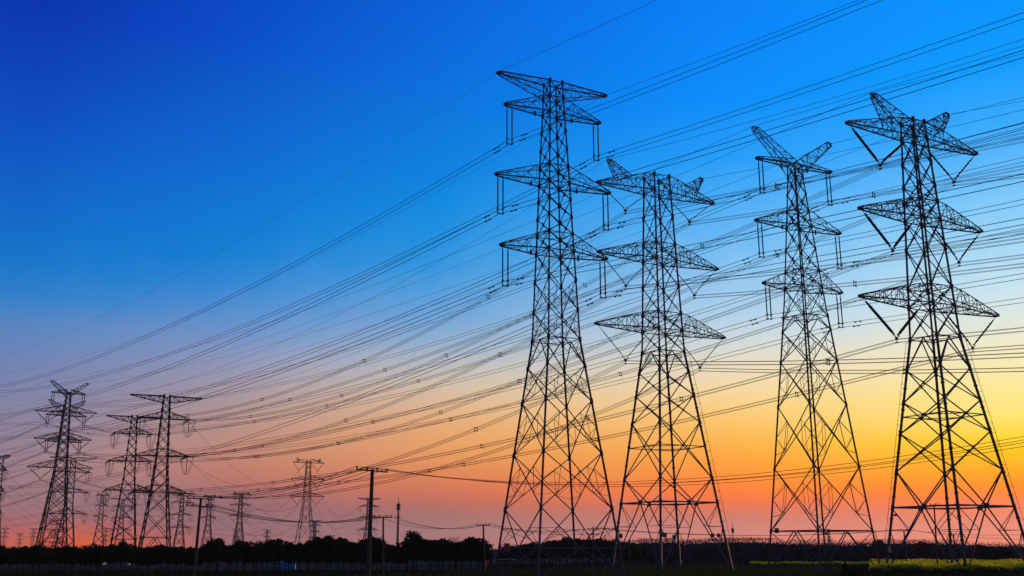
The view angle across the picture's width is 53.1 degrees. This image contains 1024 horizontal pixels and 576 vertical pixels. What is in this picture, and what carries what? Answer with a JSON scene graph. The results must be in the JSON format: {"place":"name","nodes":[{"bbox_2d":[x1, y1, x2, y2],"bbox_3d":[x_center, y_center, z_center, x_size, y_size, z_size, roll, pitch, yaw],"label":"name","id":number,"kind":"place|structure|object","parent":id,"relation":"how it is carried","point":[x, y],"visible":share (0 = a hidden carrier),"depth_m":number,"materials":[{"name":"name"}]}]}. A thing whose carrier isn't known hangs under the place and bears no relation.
{"place":"outdoors","nodes":[
{"label":"outdoors","id":0,"kind":"place"},
{"bbox_2d":[0,549,808,570],"bbox_3d":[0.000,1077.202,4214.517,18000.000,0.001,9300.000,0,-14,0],"label":"ground","id":1,"kind":"structure","parent":0,"point":[422,565],"depth_m":209.56,"materials":[{"name":"soil"}]},
{"bbox_2d":[0,455,10,544],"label":"transmission tower","id":2,"kind":"structure","parent":1,"relation":"on","point":[2,466],"depth_m":577.47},
{"bbox_2d":[0,545,13,566],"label":"tree","id":3,"kind":"object","parent":1,"relation":"on","point":[5,556],"visible":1,"depth_m":135.57,"materials":[{"name":"black plant"}]},
{"bbox_2d":[14,546,31,571],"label":"tree","id":4,"kind":"object","parent":1,"relation":"on","point":[22,556],"visible":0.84,"depth_m":141.34,"materials":[{"name":"black plant"}]},
{"bbox_2d":[24,542,46,573],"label":"tree","id":5,"kind":"object","parent":1,"relation":"on","point":[37,556],"visible":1,"depth_m":135.37,"materials":[{"name":"black plant"}]},
{"bbox_2d":[27,399,96,545],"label":"transmission tower","id":6,"kind":"structure","parent":1,"relation":"on","point":[46,435],"depth_m":465.33,"materials":[{"name":"metal"}]},
{"bbox_2d":[38,380,88,547],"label":"transmission tower","id":7,"kind":"structure","parent":1,"relation":"on","point":[66,394],"depth_m":395.99,"materials":[{"name":"metal"}]},
{"bbox_2d":[48,253,760,428],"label":"conductor bundle","id":8,"kind":"object","parent":7,"relation":"attached to","point":[450,358],"visible":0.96,"depth_m":205.35,"materials":[{"name":"metal"}]},
{"bbox_2d":[87,190,760,404],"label":"conductor bundle","id":9,"kind":"object","parent":7,"relation":"attached to","point":[461,309],"visible":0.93,"depth_m":207.64,"materials":[{"name":"metal"}]},
{"bbox_2d":[49,456,96,546],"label":"transmission tower","id":10,"kind":"structure","parent":1,"relation":"on","point":[72,513],"depth_m":590.53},
{"bbox_2d":[78,545,95,572],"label":"tree","id":11,"kind":"object","parent":1,"relation":"on","point":[85,555],"visible":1,"depth_m":137.34,"materials":[{"name":"black plant"}]},
{"bbox_2d":[88,543,110,572],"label":"tree","id":12,"kind":"object","parent":1,"relation":"on","point":[99,555],"visible":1,"depth_m":137.85,"materials":[{"name":"black plant"}]},
{"bbox_2d":[92,493,109,547],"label":"transmission tower","id":13,"kind":"structure","parent":1,"relation":"on","point":[99,508],"depth_m":1026.24,"materials":[{"name":"metal"}]},
{"bbox_2d":[109,498,133,543],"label":"transmission tower","id":14,"kind":"structure","parent":1,"relation":"on","point":[123,506],"depth_m":1011.81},
{"bbox_2d":[112,541,134,572],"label":"tree","id":15,"kind":"object","parent":1,"relation":"on","point":[123,550],"visible":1,"depth_m":138.84,"materials":[{"name":"black plant"}]},
{"bbox_2d":[102,415,158,545],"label":"transmission tower","id":16,"kind":"structure","parent":1,"relation":"on","point":[123,480],"depth_m":384.60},
{"bbox_2d":[152,544,169,571],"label":"tree","id":17,"kind":"object","parent":1,"relation":"on","point":[160,548],"visible":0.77,"depth_m":144.07,"materials":[{"name":"black plant"}]},
{"bbox_2d":[127,394,202,547],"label":"transmission tower","id":18,"kind":"structure","parent":1,"relation":"on","point":[146,514],"depth_m":335.95,"materials":[{"name":"metal"}]},
{"bbox_2d":[168,493,194,547],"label":"transmission tower","id":19,"kind":"structure","parent":1,"relation":"on","point":[182,525],"depth_m":921.90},
{"bbox_2d":[172,546,190,572],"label":"tree","id":20,"kind":"object","parent":1,"relation":"on","point":[178,556],"visible":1,"depth_m":138.53,"materials":[{"name":"black plant"}]},
{"bbox_2d":[186,495,213,575],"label":"utility pole","id":21,"kind":"object","parent":1,"relation":"on","point":[196,543],"visible":0.99,"depth_m":105.03,"materials":[{"name":"concrete"}]},
{"bbox_2d":[200,494,216,546],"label":"transmission tower","id":22,"kind":"structure","parent":1,"relation":"on","point":[210,532],"depth_m":1056.64,"materials":[{"name":"metal"}]},
{"bbox_2d":[198,541,222,573],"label":"tree","id":23,"kind":"object","parent":1,"relation":"on","point":[214,553],"visible":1,"depth_m":136.14,"materials":[{"name":"black plant"}]},
{"bbox_2d":[221,543,234,572],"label":"tree","id":24,"kind":"object","parent":1,"relation":"on","point":[227,552],"visible":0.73,"depth_m":141.40,"materials":[{"name":"black plant"}]},
{"bbox_2d":[230,539,248,572],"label":"tree","id":25,"kind":"object","parent":1,"relation":"on","point":[238,553],"visible":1,"depth_m":138.21,"materials":[{"name":"black plant"}]},
{"bbox_2d":[229,492,250,544],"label":"transmission tower","id":26,"kind":"structure","parent":1,"relation":"on","point":[238,523],"depth_m":1043.44,"materials":[{"name":"metal"}]},
{"bbox_2d":[242,541,258,572],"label":"tree","id":27,"kind":"object","parent":1,"relation":"on","point":[249,548],"visible":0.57,"depth_m":141.35,"materials":[{"name":"black plant"}]},
{"bbox_2d":[258,539,275,572],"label":"tree","id":28,"kind":"object","parent":1,"relation":"on","point":[266,550],"visible":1,"depth_m":141.22,"materials":[{"name":"black plant"}]},
{"bbox_2d":[276,541,294,571],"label":"tree","id":29,"kind":"object","parent":1,"relation":"on","point":[283,553],"visible":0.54,"depth_m":143.98,"materials":[{"name":"black plant"}]},
{"bbox_2d":[289,542,312,572],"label":"tree","id":30,"kind":"object","parent":1,"relation":"on","point":[298,554],"visible":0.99,"depth_m":138.15,"materials":[{"name":"black plant"}]},
{"bbox_2d":[289,458,324,543],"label":"transmission tower","id":31,"kind":"structure","parent":1,"relation":"on","point":[306,472],"depth_m":655.80,"materials":[{"name":"metal"}]},
{"bbox_2d":[308,536,329,572],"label":"tree","id":32,"kind":"object","parent":1,"relation":"on","point":[313,544],"visible":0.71,"depth_m":138.61,"materials":[{"name":"black plant"}]},
{"bbox_2d":[311,535,338,572],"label":"tree","id":33,"kind":"object","parent":1,"relation":"on","point":[327,548],"visible":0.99,"depth_m":138.17,"materials":[{"name":"black plant"}]},
{"bbox_2d":[339,541,356,573],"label":"tree","id":34,"kind":"object","parent":1,"relation":"on","point":[347,555],"visible":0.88,"depth_m":136.08,"materials":[{"name":"black plant"}]},
{"bbox_2d":[348,539,375,572],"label":"tree","id":35,"kind":"object","parent":1,"relation":"on","point":[360,554],"visible":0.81,"depth_m":135.29,"materials":[{"name":"black plant"}]},
{"bbox_2d":[357,498,380,538],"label":"transmission tower","id":36,"kind":"structure","parent":1,"relation":"on","point":[366,515],"depth_m":964.69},
{"bbox_2d":[356,466,387,575],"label":"utility pole","id":37,"kind":"object","parent":1,"relation":"on","point":[369,547],"visible":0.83,"depth_m":77.92,"materials":[{"name":"concrete"}]},
{"bbox_2d":[359,436,1023,482],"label":"wire","id":38,"kind":"object","parent":37,"relation":"attached to","point":[705,477],"visible":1,"depth_m":59.66,"materials":[{"name":"metal"}]},
{"bbox_2d":[369,440,1021,484],"bbox_3d":[8.493,10.810,62.600,51.079,2.276,0.026,-12,-18,38],"label":"wire","id":39,"kind":"object","parent":37,"relation":"attached to","point":[719,479],"visible":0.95,"depth_m":59.90,"materials":[{"name":"metal"}]},
{"bbox_2d":[380,442,1023,483],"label":"wire","id":40,"kind":"object","parent":37,"relation":"attached to","point":[756,477],"visible":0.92,"depth_m":56.72,"materials":[{"name":"metal"}]},
{"bbox_2d":[391,446,1023,486],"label":"wire","id":41,"kind":"object","parent":37,"relation":"attached to","point":[732,482],"visible":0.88,"depth_m":59.89,"materials":[{"name":"metal"}]},
{"bbox_2d":[372,536,391,573],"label":"tree","id":42,"kind":"object","parent":1,"relation":"on","point":[378,554],"visible":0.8,"depth_m":136.07,"materials":[{"name":"black plant"}]},
{"bbox_2d":[388,543,400,572],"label":"tree","id":43,"kind":"object","parent":1,"relation":"on","point":[394,556],"visible":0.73,"depth_m":145.06,"materials":[{"name":"black plant"}]},
{"bbox_2d":[401,529,427,572],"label":"tree","id":44,"kind":"object","parent":1,"relation":"on","point":[411,545],"visible":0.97,"depth_m":144.67,"materials":[{"name":"black plant"}]},
{"bbox_2d":[415,539,445,571],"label":"tree","id":45,"kind":"object","parent":1,"relation":"on","point":[427,552],"visible":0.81,"depth_m":144.48,"materials":[{"name":"black plant"}]},
{"bbox_2d":[428,538,451,571],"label":"tree","id":46,"kind":"object","parent":1,"relation":"on","point":[441,542],"visible":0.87,"depth_m":144.55,"materials":[{"name":"black plant"}]},
{"bbox_2d":[442,541,471,571],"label":"tree","id":47,"kind":"object","parent":1,"relation":"on","point":[456,548],"visible":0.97,"depth_m":144.30,"materials":[{"name":"black plant"}]},
{"bbox_2d":[460,536,488,571],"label":"tree","id":48,"kind":"object","parent":1,"relation":"on","point":[471,543],"visible":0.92,"depth_m":144.29,"materials":[{"name":"black plant"}]},
{"bbox_2d":[472,541,491,571],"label":"tree","id":49,"kind":"object","parent":1,"relation":"on","point":[487,553],"visible":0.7,"depth_m":144.24,"materials":[{"name":"black plant"}]},
{"bbox_2d":[492,70,625,575],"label":"transmission tower","id":50,"kind":"structure","parent":1,"relation":"on","point":[507,547],"depth_m":133.57,"materials":[{"name":"metal"}]},
{"bbox_2d":[4,209,499,415],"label":"conductor bundle","id":51,"kind":"object","parent":50,"relation":"attached to","point":[287,314],"visible":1,"depth_m":173.31,"materials":[{"name":"metal"}]},
{"bbox_2d":[3,141,508,386],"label":"conductor bundle","id":52,"kind":"object","parent":50,"relation":"attached to","point":[297,260],"visible":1,"depth_m":175.93,"materials":[{"name":"metal"}]},
{"bbox_2d":[15,281,504,438],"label":"conductor bundle","id":53,"kind":"object","parent":50,"relation":"attached to","point":[294,364],"visible":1,"depth_m":169.05,"materials":[{"name":"metal"}]},
{"bbox_2d":[3,156,595,391],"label":"conductor bundle","id":54,"kind":"object","parent":50,"relation":"attached to","point":[329,287],"visible":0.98,"depth_m":193.76,"materials":[{"name":"metal"}]},
{"bbox_2d":[0,225,605,424],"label":"conductor bundle","id":55,"kind":"object","parent":50,"relation":"attached to","point":[353,333],"visible":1,"depth_m":186.74,"materials":[{"name":"metal"}]},
{"bbox_2d":[30,293,602,487],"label":"conductor bundle","id":56,"kind":"object","parent":50,"relation":"attached to","point":[354,397],"visible":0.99,"depth_m":179.62,"materials":[{"name":"metal"}]},
{"bbox_2d":[509,0,881,143],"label":"conductor bundle","id":57,"kind":"object","parent":50,"relation":"attached to","point":[695,68],"visible":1,"depth_m":112.88,"materials":[{"name":"metal"}]},
{"bbox_2d":[500,50,1023,213],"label":"conductor bundle","id":58,"kind":"object","parent":50,"relation":"attached to","point":[773,128],"visible":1,"depth_m":101.92,"materials":[{"name":"metal"}]},
{"bbox_2d":[505,173,1023,285],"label":"conductor bundle","id":59,"kind":"object","parent":50,"relation":"attached to","point":[779,226],"visible":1,"depth_m":100.26,"materials":[{"name":"metal"}]},
{"bbox_2d":[597,12,1023,159],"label":"conductor bundle","id":60,"kind":"object","parent":50,"relation":"attached to","point":[814,84],"visible":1,"depth_m":116.47,"materials":[{"name":"metal"}]},
{"bbox_2d":[603,218,1023,297],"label":"conductor bundle","id":61,"kind":"object","parent":50,"relation":"attached to","point":[817,256],"visible":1,"depth_m":113.08,"materials":[{"name":"metal"}]},
{"bbox_2d":[606,123,1023,229],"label":"conductor bundle","id":62,"kind":"object","parent":50,"relation":"attached to","point":[823,173],"visible":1,"depth_m":114.43,"materials":[{"name":"metal"}]},
{"bbox_2d":[594,159,736,570],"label":"transmission tower","id":63,"kind":"structure","parent":1,"relation":"on","point":[653,189],"depth_m":174.87,"materials":[{"name":"metal"}]},
{"bbox_2d":[140,360,625,497],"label":"conductor bundle","id":64,"kind":"object","parent":63,"relation":"attached to","point":[423,447],"visible":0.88,"depth_m":208.34,"materials":[{"name":"metal"}]},
{"bbox_2d":[144,287,626,457],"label":"conductor bundle","id":65,"kind":"object","parent":63,"relation":"attached to","point":[399,398],"visible":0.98,"depth_m":219.39,"materials":[{"name":"metal"}]},
{"bbox_2d":[159,211,625,417],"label":"conductor bundle","id":66,"kind":"object","parent":63,"relation":"attached to","point":[405,339],"visible":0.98,"depth_m":223.18,"materials":[{"name":"metal"}]},
{"bbox_2d":[198,223,688,420],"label":"conductor bundle","id":67,"kind":"object","parent":63,"relation":"attached to","point":[444,353],"visible":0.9,"depth_m":235.74,"materials":[{"name":"metal"}]},
{"bbox_2d":[191,368,699,498],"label":"conductor bundle","id":68,"kind":"object","parent":63,"relation":"hanging from","point":[430,471],"visible":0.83,"depth_m":224.99,"materials":[{"name":"metal"}]},
{"bbox_2d":[198,296,693,458],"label":"conductor bundle","id":69,"kind":"object","parent":63,"relation":"attached to","point":[463,402],"visible":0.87,"depth_m":229.66,"materials":[{"name":"metal"}]},
{"bbox_2d":[610,39,1022,158],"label":"earth wire","id":70,"kind":"object","parent":63,"relation":"attached to","point":[834,97],"visible":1,"depth_m":145.25,"materials":[{"name":"metal"}]},
{"bbox_2d":[625,352,1023,365],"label":"conductor bundle","id":71,"kind":"object","parent":63,"relation":"attached to","point":[829,360],"visible":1,"depth_m":142.45,"materials":[{"name":"metal"}]},
{"bbox_2d":[625,237,1023,288],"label":"conductor bundle","id":72,"kind":"object","parent":63,"relation":"attached to","point":[843,263],"visible":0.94,"depth_m":143.30,"materials":[{"name":"metal"}]},
{"bbox_2d":[625,132,1023,213],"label":"conductor bundle","id":73,"kind":"object","parent":63,"relation":"attached to","point":[836,173],"visible":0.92,"depth_m":146.99,"materials":[{"name":"metal"}]},
{"bbox_2d":[689,165,1023,224],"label":"conductor bundle","id":74,"kind":"object","parent":63,"relation":"hanging from","point":[870,194],"visible":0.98,"depth_m":157.04,"materials":[{"name":"metal"}]},
{"bbox_2d":[697,263,1023,297],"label":"conductor bundle","id":75,"kind":"object","parent":63,"relation":"attached to","point":[875,280],"visible":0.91,"depth_m":153.83,"materials":[{"name":"metal"}]},
{"bbox_2d":[699,367,1023,374],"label":"conductor bundle","id":76,"kind":"object","parent":63,"relation":"attached to","point":[906,373],"visible":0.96,"depth_m":152.76,"materials":[{"name":"metal"}]},
{"bbox_2d":[749,561,868,564],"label":"rapeseed crop","id":77,"kind":"object","parent":1,"relation":"on","point":[805,563],"visible":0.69,"depth_m":207.11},
{"bbox_2d":[751,126,881,573],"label":"transmission tower","id":78,"kind":"structure","parent":1,"relation":"on","point":[804,292],"depth_m":154.92,"materials":[{"name":"metal"}]},
{"bbox_2d":[56,127,749,379],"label":"earth wire","id":79,"kind":"object","parent":78,"relation":"attached to","point":[434,261],"visible":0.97,"depth_m":215.52,"materials":[{"name":"metal"}]},
{"bbox_2d":[45,316,767,455],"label":"conductor bundle","id":80,"kind":"object","parent":78,"relation":"hanging from","point":[469,396],"visible":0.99,"depth_m":200.33,"materials":[{"name":"metal"}]},
{"bbox_2d":[80,323,840,457],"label":"conductor bundle","id":81,"kind":"object","parent":78,"relation":"hanging from","point":[508,405],"visible":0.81,"depth_m":212.56,"materials":[{"name":"metal"}]},
{"bbox_2d":[91,202,829,406],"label":"conductor bundle","id":82,"kind":"object","parent":78,"relation":"hanging from","point":[478,328],"visible":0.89,"depth_m":224.88,"materials":[{"name":"metal"}]},
{"bbox_2d":[96,146,824,382],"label":"earth wire","id":83,"kind":"object","parent":78,"relation":"attached to","point":[482,276],"visible":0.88,"depth_m":231.06,"materials":[{"name":"metal"}]},
{"bbox_2d":[92,265,837,431],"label":"conductor bundle","id":84,"kind":"object","parent":78,"relation":"hanging from","point":[492,370],"visible":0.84,"depth_m":220.13,"materials":[{"name":"metal"}]},
{"bbox_2d":[763,199,1023,256],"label":"conductor bundle","id":85,"kind":"object","parent":78,"relation":"attached to","point":[893,226],"visible":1,"depth_m":138.74,"materials":[{"name":"metal"}]},
{"bbox_2d":[769,273,1023,318],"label":"conductor bundle","id":86,"kind":"object","parent":78,"relation":"attached to","point":[892,295],"visible":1,"depth_m":138.52,"materials":[{"name":"metal"}]},
{"bbox_2d":[832,157,1023,204],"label":"conductor bundle","id":87,"kind":"object","parent":78,"relation":"attached to","point":[928,179],"visible":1,"depth_m":151.01,"materials":[{"name":"metal"}]},
{"bbox_2d":[620,536,1023,562],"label":"wood","id":88,"kind":"object","parent":1,"relation":"on","point":[697,551],"visible":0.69,"depth_m":257.44,"materials":[{"name":"black plant"}]},
{"bbox_2d":[915,540,934,555],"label":"tree","id":89,"kind":"object","parent":1,"relation":"on","point":[925,548],"visible":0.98,"depth_m":253.09,"materials":[{"name":"black plant"}]},
{"bbox_2d":[845,93,1023,566],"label":"transmission tower","id":90,"kind":"structure","parent":1,"relation":"on","point":[920,207],"depth_m":151.59,"materials":[{"name":"metal"}]},
{"bbox_2d":[52,94,866,398],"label":"earth wire","id":91,"kind":"object","parent":90,"relation":"attached to","point":[515,242],"visible":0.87,"depth_m":215.17,"materials":[{"name":"metal"}]},
{"bbox_2d":[119,166,879,433],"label":"conductor bundle","id":92,"kind":"object","parent":90,"relation":"hanging from","point":[703,244],"visible":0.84,"depth_m":207.75,"materials":[{"name":"metal"}]},
{"bbox_2d":[114,251,891,461],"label":"conductor bundle","id":93,"kind":"object","parent":90,"relation":"hanging from","point":[551,369],"visible":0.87,"depth_m":200.06,"materials":[{"name":"metal"}]},
{"bbox_2d":[118,339,895,491],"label":"conductor bundle","id":94,"kind":"object","parent":90,"relation":"attached to","point":[480,445],"visible":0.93,"depth_m":189.69,"materials":[{"name":"metal"}]},
{"bbox_2d":[89,118,938,400],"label":"earth wire","id":95,"kind":"object","parent":90,"relation":"attached to","point":[553,263],"visible":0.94,"depth_m":230.40,"materials":[{"name":"metal"}]},
{"bbox_2d":[161,183,953,434],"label":"conductor bundle","id":96,"kind":"object","parent":90,"relation":"attached to","point":[419,381],"visible":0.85,"depth_m":217.27,"materials":[{"name":"metal"}]},
{"bbox_2d":[157,263,958,462],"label":"conductor bundle","id":97,"kind":"object","parent":90,"relation":"hanging from","point":[599,378],"visible":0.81,"depth_m":207.56,"materials":[{"name":"metal"}]},
{"bbox_2d":[185,349,972,492],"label":"conductor bundle","id":98,"kind":"object","parent":90,"relation":"attached to","point":[629,431],"visible":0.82,"depth_m":200.57,"materials":[{"name":"metal"}]},
{"bbox_2d":[841,297,1023,327],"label":"conductor bundle","id":99,"kind":"object","parent":90,"relation":"attached to","point":[934,310],"visible":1,"depth_m":147.29,"materials":[{"name":"metal"}]},
{"bbox_2d":[880,138,1023,168],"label":"conductor bundle","id":100,"kind":"object","parent":90,"relation":"attached to","point":[955,154],"visible":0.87,"depth_m":144.73,"materials":[{"name":"metal"}]},
{"bbox_2d":[893,230,1023,254],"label":"conductor bundle","id":101,"kind":"object","parent":90,"relation":"attached to","point":[960,241],"visible":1,"depth_m":143.23,"materials":[{"name":"metal"}]},
{"bbox_2d":[898,327,1023,342],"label":"conductor bundle","id":102,"kind":"object","parent":90,"relation":"attached to","point":[960,333],"visible":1,"depth_m":140.26,"materials":[{"name":"metal"}]},
{"bbox_2d":[869,558,1023,574],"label":"rapeseed crop","id":103,"kind":"object","parent":1,"relation":"on","point":[1015,566],"visible":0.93,"depth_m":133.40,"materials":[{"name":"plant"}]},
{"bbox_2d":[969,544,996,558],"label":"tree","id":104,"kind":"object","parent":1,"relation":"on","point":[983,550],"visible":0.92,"depth_m":253.17,"materials":[{"name":"black plant"}]},
{"bbox_2d":[991,548,1015,558],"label":"tree","id":105,"kind":"object","parent":1,"relation":"on","point":[1005,553],"visible":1,"depth_m":216.86,"materials":[{"name":"black plant"}]},
{"bbox_2d":[0,569,1023,575],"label":"grass","id":106,"kind":"structure","parent":0,"point":[803,572],"depth_m":138.15,"materials":[{"name":"plant"}]},
{"bbox_2d":[0,0,1023,548],"label":"sky","id":107,"kind":"structure","parent":0,"point":[141,141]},
{"bbox_2d":[486,563,868,571],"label":"rough grass","id":108,"kind":"structure","parent":0,"point":[684,567],"depth_m":181.46,"materials":[{"name":"plant"}]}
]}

